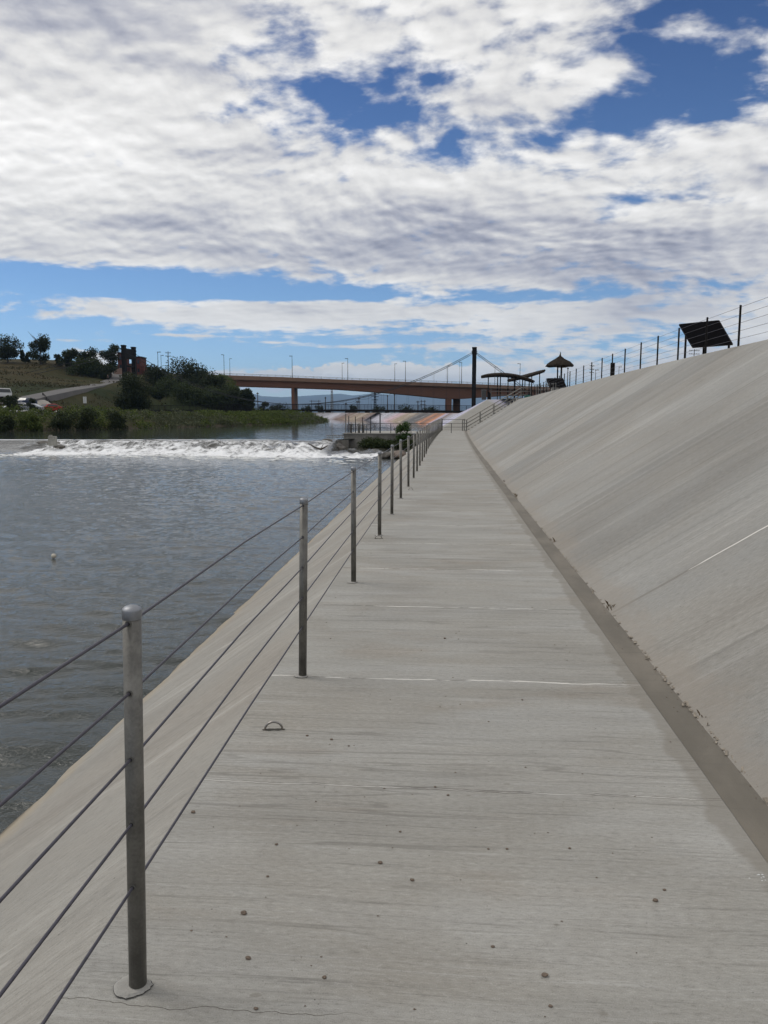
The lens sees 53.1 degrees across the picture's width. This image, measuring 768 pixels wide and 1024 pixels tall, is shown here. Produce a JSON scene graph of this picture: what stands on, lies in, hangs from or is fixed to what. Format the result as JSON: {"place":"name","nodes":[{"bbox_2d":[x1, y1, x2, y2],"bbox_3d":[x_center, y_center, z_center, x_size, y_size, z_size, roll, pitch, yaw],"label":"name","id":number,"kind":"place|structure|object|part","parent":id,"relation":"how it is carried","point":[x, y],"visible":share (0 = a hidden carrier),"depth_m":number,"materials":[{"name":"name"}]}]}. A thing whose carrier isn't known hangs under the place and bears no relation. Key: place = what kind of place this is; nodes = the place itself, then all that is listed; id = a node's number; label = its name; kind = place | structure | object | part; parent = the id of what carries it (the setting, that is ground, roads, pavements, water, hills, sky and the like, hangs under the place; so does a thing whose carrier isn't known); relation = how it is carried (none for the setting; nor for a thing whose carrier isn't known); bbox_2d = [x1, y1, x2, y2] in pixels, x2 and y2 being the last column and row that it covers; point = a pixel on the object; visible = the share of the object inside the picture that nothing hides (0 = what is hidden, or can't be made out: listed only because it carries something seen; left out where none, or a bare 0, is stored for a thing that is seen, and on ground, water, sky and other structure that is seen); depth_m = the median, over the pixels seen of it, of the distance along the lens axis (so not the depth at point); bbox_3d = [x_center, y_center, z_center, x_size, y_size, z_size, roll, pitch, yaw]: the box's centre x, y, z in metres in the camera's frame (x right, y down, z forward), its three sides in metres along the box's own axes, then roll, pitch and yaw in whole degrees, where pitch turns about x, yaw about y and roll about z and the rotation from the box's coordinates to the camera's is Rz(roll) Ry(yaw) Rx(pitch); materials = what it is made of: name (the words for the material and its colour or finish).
{"place":"outdoors","nodes":[
{"label":"outdoors","id":0,"kind":"place"},
{"bbox_2d":[37,400,56,413],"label":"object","id":1,"kind":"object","parent":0,"point":[40,402],"visible":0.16,"depth_m":141.46,"materials":[{"name":"white metal"}]},
{"bbox_2d":[18,398,36,403],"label":"parked car","id":2,"kind":"object","parent":1,"relation":"on","point":[22,400],"visible":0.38,"depth_m":135.51,"materials":[{"name":"white paint"}]},
{"bbox_2d":[40,404,62,411],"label":"parked car","id":3,"kind":"object","parent":1,"relation":"on","point":[50,405],"visible":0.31,"depth_m":131.45,"materials":[{"name":"red paint"}]},
{"bbox_2d":[1,372,127,403],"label":"hill road","id":4,"kind":"structure","parent":0,"point":[56,395],"depth_m":163.97,"materials":[{"name":"grey asphalt"}]},
{"bbox_2d":[0,455,397,833],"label":"river water","id":5,"kind":"structure","parent":0,"point":[116,534],"depth_m":13.69,"materials":[{"name":"grey liquid"}]},
{"bbox_2d":[0,454,373,463],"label":"foam flecks","id":6,"kind":"object","parent":5,"relation":"on","point":[187,457],"visible":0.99,"depth_m":44.62,"materials":[{"name":"white liquid"}]},
{"bbox_2d":[0,439,410,458],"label":"rapids","id":7,"kind":"structure","parent":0,"point":[290,449],"depth_m":50.70,"materials":[{"name":"white liquid"}]},
{"bbox_2d":[36,440,59,443],"bbox_3d":[-23.134,-4.642,52.836,1.896,0.571,1.036,1,7,5],"label":"boulder","id":8,"kind":"object","parent":7,"relation":"in","point":[43,441],"visible":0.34,"depth_m":52.51,"materials":[{"name":"grey stone"}]},
{"bbox_2d":[48,435,56,445],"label":"concrete block","id":9,"kind":"structure","parent":7,"relation":"on","point":[52,440],"depth_m":49.99,"materials":[{"name":"grey concrete"}]},
{"bbox_2d":[53,444,64,448],"bbox_3d":[-21.853,-4.249,51.513,0.938,0.583,0.805,1,7,5],"label":"boulder","id":10,"kind":"object","parent":7,"relation":"in","point":[59,446],"visible":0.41,"depth_m":51.25,"materials":[{"name":"grey stone"}]},
{"bbox_2d":[308,443,327,449],"bbox_3d":[-4.121,-4.078,47.986,1.284,0.453,0.166,1,8,9],"label":"driftwood branch","id":11,"kind":"object","parent":7,"relation":"in","point":[321,448],"visible":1,"depth_m":47.97,"materials":[{"name":"plant"}]},
{"bbox_2d":[337,443,345,449],"bbox_3d":[-3.159,-4.391,53.558,1.045,0.778,1.089,1,7,5],"label":"boulder","id":12,"kind":"object","parent":7,"relation":"in","point":[340,446],"visible":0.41,"depth_m":53.22,"materials":[{"name":"grey stone"}]},
{"bbox_2d":[382,452,390,458],"bbox_3d":[0.131,-3.220,44.888,0.712,0.618,1.053,1,7,5],"label":"boulder","id":13,"kind":"object","parent":7,"relation":"in","point":[386,455],"visible":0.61,"depth_m":44.45,"materials":[{"name":"grey stone"}]},
{"bbox_2d":[0,419,430,439],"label":"river water","id":14,"kind":"structure","parent":0,"point":[312,431],"depth_m":73.09,"materials":[{"name":"grey liquid"}]},
{"bbox_2d":[0,434,434,1023],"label":"river slope","id":15,"kind":"structure","parent":0,"point":[40,896],"depth_m":4.13,"materials":[{"name":"concrete"}]},
{"bbox_2d":[343,414,451,446],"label":"intake platform","id":16,"kind":"structure","parent":15,"relation":"on","point":[355,437],"depth_m":56.27,"materials":[{"name":"concrete"}]},
{"bbox_2d":[394,450,405,458],"bbox_3d":[0.845,-3.305,45.155,0.930,0.608,2.040,1,7,5],"label":"boulder","id":17,"kind":"object","parent":15,"relation":"on","point":[396,453],"visible":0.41,"depth_m":44.70,"materials":[{"name":"grey stone"}]},
{"bbox_2d":[398,438,415,448],"bbox_3d":[1.605,-4.840,54.286,1.240,0.785,1.216,7,10,42],"label":"shrub","id":18,"kind":"object","parent":15,"relation":"on","point":[404,444],"visible":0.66,"depth_m":54.06,"materials":[{"name":"green plant"}]},
{"bbox_2d":[0,359,465,439],"bbox_3d":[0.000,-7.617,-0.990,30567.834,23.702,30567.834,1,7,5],"label":"ground","id":19,"kind":"structure","parent":0,"point":[108,390],"depth_m":191.88,"materials":[{"name":"green plant"}]},
{"bbox_2d":[0,388,11,398],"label":"parked car","id":20,"kind":"object","parent":19,"relation":"on","point":[4,392],"visible":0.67,"depth_m":140.87,"materials":[{"name":"white paint"}]},
{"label":"side window","id":21,"kind":"part","parent":20,"relation":"part of","materials":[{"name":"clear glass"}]},
{"bbox_2d":[0,414,16,430],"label":"shrub","id":22,"kind":"object","parent":19,"relation":"on","point":[7,423],"visible":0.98,"depth_m":77.37,"materials":[{"name":"green plant"}]},
{"bbox_2d":[0,394,21,412],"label":"tree","id":23,"kind":"object","parent":19,"relation":"on","point":[7,402],"visible":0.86,"depth_m":125.88,"materials":[{"name":"green plant"}]},
{"bbox_2d":[0,333,24,362],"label":"tree","id":24,"kind":"object","parent":19,"relation":"on","point":[7,351],"visible":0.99,"depth_m":226.97,"materials":[{"name":"green plant"}]},
{"bbox_2d":[19,349,30,362],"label":"tree","id":25,"kind":"object","parent":19,"relation":"on","point":[23,357],"visible":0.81,"depth_m":227.45,"materials":[{"name":"green plant"}]},
{"bbox_2d":[17,411,43,430],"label":"shrub","id":26,"kind":"object","parent":19,"relation":"on","point":[35,424],"visible":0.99,"depth_m":79.24,"materials":[{"name":"green plant"}]},
{"bbox_2d":[20,404,43,410],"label":"parked car","id":27,"kind":"object","parent":19,"relation":"on","point":[35,405],"visible":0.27,"depth_m":128.07,"materials":[{"name":"silver metal"}]},
{"bbox_2d":[26,397,38,409],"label":"bush","id":28,"kind":"object","parent":19,"relation":"on","point":[29,404],"visible":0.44,"depth_m":125.60,"materials":[{"name":"green plant"}]},
{"bbox_2d":[27,333,50,363],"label":"tree","id":29,"kind":"object","parent":19,"relation":"on","point":[41,343],"visible":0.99,"depth_m":225.28,"materials":[{"name":"green plant"}]},
{"bbox_2d":[42,393,70,410],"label":"guard fence","id":30,"kind":"object","parent":19,"relation":"on","point":[43,394],"visible":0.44,"depth_m":144.72,"materials":[{"name":"metal"}]},
{"bbox_2d":[54,354,62,365],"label":"bush","id":31,"kind":"object","parent":19,"relation":"on","point":[56,356],"visible":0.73,"depth_m":225.65,"materials":[{"name":"green plant"}]},
{"bbox_2d":[48,409,76,430],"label":"shrub","id":32,"kind":"object","parent":19,"relation":"on","point":[65,423],"visible":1,"depth_m":81.00,"materials":[{"name":"green plant"}]},
{"bbox_2d":[58,348,78,369],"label":"tree","id":33,"kind":"object","parent":19,"relation":"on","point":[68,355],"visible":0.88,"depth_m":222.83,"materials":[{"name":"green plant"}]},
{"bbox_2d":[0,362,165,413],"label":"hill tufts","id":34,"kind":"object","parent":19,"relation":"on","point":[49,384],"visible":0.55,"depth_m":187.80,"materials":[{"name":"green plant"}]},
{"bbox_2d":[64,356,104,375],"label":"bush","id":35,"kind":"object","parent":19,"relation":"on","point":[85,369],"visible":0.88,"depth_m":218.98,"materials":[{"name":"green plant"}]},
{"bbox_2d":[76,346,98,364],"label":"tree","id":36,"kind":"object","parent":19,"relation":"on","point":[87,354],"visible":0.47,"depth_m":223.43,"materials":[{"name":"green plant"}]},
{"bbox_2d":[75,406,103,429],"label":"shrub","id":37,"kind":"object","parent":19,"relation":"on","point":[85,419],"visible":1,"depth_m":82.92,"materials":[{"name":"green plant"}]},
{"bbox_2d":[93,363,116,378],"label":"bush","id":38,"kind":"object","parent":19,"relation":"on","point":[102,372],"visible":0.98,"depth_m":217.51,"materials":[{"name":"green plant"}]},
{"bbox_2d":[98,343,120,377],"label":"tree","id":39,"kind":"object","parent":19,"relation":"on","point":[114,349],"visible":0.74,"depth_m":220.78,"materials":[{"name":"green plant"}]},
{"bbox_2d":[104,409,127,429],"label":"shrub","id":40,"kind":"object","parent":19,"relation":"on","point":[117,420],"visible":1,"depth_m":84.83,"materials":[{"name":"green plant"}]},
{"bbox_2d":[114,368,121,373],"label":"retaining wall","id":41,"kind":"structure","parent":19,"relation":"on","point":[119,370],"depth_m":232.26,"materials":[{"name":"pink stone"}]},
{"bbox_2d":[114,397,129,411],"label":"tree","id":42,"kind":"object","parent":19,"relation":"on","point":[118,404],"visible":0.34,"depth_m":147.27,"materials":[{"name":"green plant"}]},
{"bbox_2d":[117,352,129,371],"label":"brick building","id":43,"kind":"structure","parent":19,"relation":"on","point":[120,364],"depth_m":242.05,"materials":[{"name":"brick"}]},
{"bbox_2d":[112,371,154,411],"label":"tree","id":44,"kind":"object","parent":19,"relation":"on","point":[134,399],"visible":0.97,"depth_m":146.86,"materials":[{"name":"green plant"}]},
{"bbox_2d":[136,356,148,374],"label":"brick building","id":45,"kind":"structure","parent":19,"relation":"on","point":[141,365],"depth_m":242.39,"materials":[{"name":"brick"}]},
{"bbox_2d":[147,386,159,399],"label":"tree","id":46,"kind":"object","parent":19,"relation":"on","point":[155,395],"visible":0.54,"depth_m":210.00,"materials":[{"name":"green plant"}]},
{"bbox_2d":[141,364,170,386],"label":"tree","id":47,"kind":"object","parent":19,"relation":"on","point":[151,373],"visible":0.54,"depth_m":220.65,"materials":[{"name":"green plant"}]},
{"bbox_2d":[0,373,328,430],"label":"riverside scrub","id":48,"kind":"object","parent":19,"relation":"on","point":[265,417],"visible":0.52,"depth_m":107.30,"materials":[{"name":"green plant"}]},
{"bbox_2d":[151,372,179,399],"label":"tree","id":49,"kind":"object","parent":19,"relation":"on","point":[162,385],"visible":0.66,"depth_m":211.26,"materials":[{"name":"green plant"}]},
{"bbox_2d":[158,356,202,386],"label":"tree","id":50,"kind":"object","parent":19,"relation":"on","point":[178,369],"visible":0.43,"depth_m":219.57,"materials":[{"name":"green plant"}]},
{"bbox_2d":[167,379,204,406],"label":"tree","id":51,"kind":"object","parent":19,"relation":"on","point":[184,392],"visible":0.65,"depth_m":202.71,"materials":[{"name":"green plant"}]},
{"bbox_2d":[184,362,217,383],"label":"tree","id":52,"kind":"object","parent":19,"relation":"on","point":[202,371],"visible":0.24,"depth_m":223.26,"materials":[{"name":"green plant"}]},
{"bbox_2d":[193,384,229,408],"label":"tree","id":53,"kind":"object","parent":19,"relation":"on","point":[213,399],"visible":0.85,"depth_m":201.41,"materials":[{"name":"green plant"}]},
{"bbox_2d":[197,371,231,390],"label":"tree","id":54,"kind":"object","parent":19,"relation":"on","point":[209,380],"visible":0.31,"depth_m":210.80,"materials":[{"name":"green plant"}]},
{"bbox_2d":[218,386,241,409],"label":"tree","id":55,"kind":"object","parent":19,"relation":"on","point":[231,401],"visible":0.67,"depth_m":201.95,"materials":[{"name":"green plant"}]},
{"bbox_2d":[237,388,255,409],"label":"tree","id":56,"kind":"object","parent":19,"relation":"on","point":[246,394],"visible":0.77,"depth_m":199.60,"materials":[{"name":"green plant"}]},
{"bbox_2d":[259,401,268,408],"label":"tree","id":57,"kind":"object","parent":19,"relation":"on","point":[262,406],"visible":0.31,"depth_m":326.30,"materials":[{"name":"green plant"}]},
{"bbox_2d":[26,345,527,412],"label":"suspension footbridge","id":58,"kind":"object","parent":19,"relation":"on","point":[126,354],"visible":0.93,"depth_m":181.42,"materials":[{"name":"paint"}]},
{"bbox_2d":[339,439,348,447],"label":"weir sill","id":59,"kind":"structure","parent":19,"relation":"on","point":[345,443],"depth_m":55.72,"materials":[{"name":"concrete"}]},
{"bbox_2d":[371,405,383,412],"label":"tree","id":60,"kind":"object","parent":19,"relation":"on","point":[377,409],"visible":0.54,"depth_m":474.00,"materials":[{"name":"green plant"}]},
{"bbox_2d":[217,373,549,410],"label":"road bridge","id":61,"kind":"structure","parent":19,"relation":"on","point":[455,391],"depth_m":297.17,"materials":[{"name":"beige concrete"}]},
{"bbox_2d":[398,403,412,412],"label":"tree","id":62,"kind":"object","parent":19,"relation":"on","point":[402,406],"visible":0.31,"depth_m":476.00,"materials":[{"name":"green plant"}]},
{"bbox_2d":[422,406,437,412],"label":"tree","id":63,"kind":"object","parent":19,"relation":"on","point":[431,408],"visible":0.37,"depth_m":474.02,"materials":[{"name":"green plant"}]},
{"bbox_2d":[0,0,767,396],"label":"sky","id":64,"kind":"structure","parent":0,"point":[276,188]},
{"bbox_2d":[253,393,523,410],"bbox_3d":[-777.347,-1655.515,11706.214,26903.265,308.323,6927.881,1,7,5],"label":"mountains","id":65,"kind":"structure","parent":0,"point":[401,400],"depth_m":10582.61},
{"bbox_2d":[45,430,767,1023],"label":"walkway","id":66,"kind":"structure","parent":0,"point":[533,738],"depth_m":2.87,"materials":[{"name":"concrete"}]},
{"bbox_2d":[0,418,441,1023],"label":"cable railing","id":67,"kind":"object","parent":66,"relation":"on","point":[134,982],"visible":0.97,"depth_m":2.06,"materials":[{"name":"metal"}]},
{"bbox_2d":[262,721,282,729],"bbox_3d":[-0.550,1.064,3.824,0.116,0.050,0.025,-1,7,-4],"label":"ring anchor","id":68,"kind":"object","parent":66,"relation":"on","point":[270,722],"visible":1,"depth_m":3.82,"materials":[{"name":"silver metal"}]},
{"bbox_2d":[442,419,464,430],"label":"end rail","id":69,"kind":"object","parent":66,"relation":"on","point":[454,423],"visible":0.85,"depth_m":65.87,"materials":[{"name":"metal"}]},
{"bbox_2d":[190,465,750,1016],"bbox_3d":[1.189,-0.041,12.499,2.293,0.020,21.917,1,7,5],"label":"grit","id":70,"kind":"object","parent":66,"relation":"on","point":[488,761],"visible":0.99,"depth_m":3.84,"materials":[{"name":"stone"}]},
{"bbox_2d":[465,431,767,861],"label":"gutter","id":71,"kind":"object","parent":66,"relation":"on","point":[746,804],"visible":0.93,"depth_m":4.09,"materials":[{"name":"grey concrete"}]},
{"bbox_2d":[465,433,767,863],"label":"gutter edge","id":72,"kind":"object","parent":71,"relation":"on","point":[662,715],"visible":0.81,"depth_m":3.81,"materials":[{"name":"concrete"}]},
{"bbox_2d":[489,465,767,804],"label":"crumbled edge","id":73,"kind":"object","parent":71,"relation":"on","point":[765,799],"visible":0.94,"depth_m":4.41,"materials":[{"name":"grey concrete"}]},
{"bbox_2d":[314,399,515,430],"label":"painted levee","id":74,"kind":"structure","parent":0,"point":[429,417],"depth_m":122.42,"materials":[{"name":"white concrete"}]},
{"bbox_2d":[482,390,485,399],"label":"waste bin","id":75,"kind":"object","parent":74,"relation":"on","point":[483,394],"visible":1,"depth_m":73.55,"materials":[{"name":"metal"}]},
{"bbox_2d":[487,391,490,399],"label":"black bin","id":76,"kind":"object","parent":74,"relation":"on","point":[488,395],"visible":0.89,"depth_m":73.39,"materials":[{"name":"paint"}]},
{"bbox_2d":[467,339,767,805],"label":"levee slope","id":77,"kind":"structure","parent":0,"point":[642,494],"depth_m":8.24,"materials":[{"name":"concrete"}]},
{"bbox_2d":[462,387,527,430],"bbox_3d":[9.368,-8.690,65.138,5.413,3.681,1.394,1,7,5],"label":"railing","id":78,"kind":"object","parent":77,"relation":"on","point":[480,418],"visible":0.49,"depth_m":64.83,"materials":[{"name":"metal"}]},
{"bbox_2d":[536,383,555,394],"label":"guardrail","id":79,"kind":"object","parent":77,"relation":"on","point":[542,389],"visible":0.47,"depth_m":65.81,"materials":[{"name":"grey metal"}]},
{"bbox_2d":[503,480,707,722],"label":"dry weeds","id":80,"kind":"object","parent":77,"relation":"on","point":[605,600],"visible":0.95,"depth_m":6.23,"materials":[{"name":"brown plant"}]},
{"bbox_2d":[610,363,614,375],"bbox_3d":[9.598,-5.899,32.264,0.170,0.730,0.100,1,7,5],"label":"control box","id":81,"kind":"object","parent":77,"relation":"on","point":[613,369],"visible":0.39,"depth_m":32.21,"materials":[{"name":"paint"}]},
{"bbox_2d":[534,297,767,394],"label":"crest fence","id":82,"kind":"object","parent":77,"relation":"on","point":[707,332],"visible":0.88,"depth_m":24.66,"materials":[{"name":"metal"}]},
{"bbox_2d":[679,320,732,357],"bbox_3d":[10.216,-5.338,24.460,1.823,1.519,0.614,6,9,36],"label":"solar panel","id":83,"kind":"object","parent":77,"relation":"on","point":[717,333],"visible":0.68,"depth_m":24.39,"materials":[{"name":"paint"}]},
{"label":"plaza","id":84,"kind":"structure","parent":0,"visible":0},
{"bbox_2d":[481,373,534,398],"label":"shade canopy","id":85,"kind":"object","parent":84,"relation":"on","point":[515,376],"visible":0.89,"depth_m":90.14,"materials":[{"name":"grey metal"}]},
{"bbox_2d":[491,388,530,398],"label":"guardrail","id":86,"kind":"object","parent":84,"relation":"on","point":[511,391],"visible":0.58,"depth_m":74.10,"materials":[{"name":"grey metal"}]},
{"bbox_2d":[507,369,544,395],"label":"shade canopy","id":87,"kind":"object","parent":84,"relation":"on","point":[539,372],"visible":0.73,"depth_m":96.15,"materials":[{"name":"grey metal"}]},
{"bbox_2d":[545,352,573,390],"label":"thatched kiosk","id":88,"kind":"object","parent":84,"relation":"on","point":[560,361],"visible":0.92,"depth_m":70.55,"materials":[{"name":"brown wicker"}]},
{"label":"silt bank","id":89,"kind":"structure","parent":0,"visible":0},
{"bbox_2d":[357,436,381,447],"bbox_3d":[-1.043,-5.021,55.302,1.965,0.899,2.023,1,7,5],"label":"shrub","id":90,"kind":"object","parent":89,"relation":"on","point":[368,442],"visible":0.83,"depth_m":54.91,"materials":[{"name":"green plant"}]},
{"bbox_2d":[371,439,388,447],"bbox_3d":[-0.174,-4.870,55.143,1.500,0.836,1.607,1,7,5],"label":"shrub","id":91,"kind":"object","parent":89,"relation":"on","point":[382,444],"visible":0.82,"depth_m":54.67,"materials":[{"name":"green plant"}]},
{"bbox_2d":[385,438,398,448],"bbox_3d":[0.721,-4.847,54.961,1.444,0.829,1.650,1,7,5],"label":"shrub","id":92,"kind":"object","parent":89,"relation":"on","point":[390,442],"visible":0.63,"depth_m":54.85,"materials":[{"name":"green plant"}]},
{"bbox_2d":[394,421,410,441],"bbox_3d":[1.396,-5.589,55.108,1.172,1.887,1.198,4,8,26],"label":"shrub","id":93,"kind":"object","parent":89,"relation":"on","point":[404,427],"visible":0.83,"depth_m":54.81,"materials":[{"name":"green plant"}]}
]}

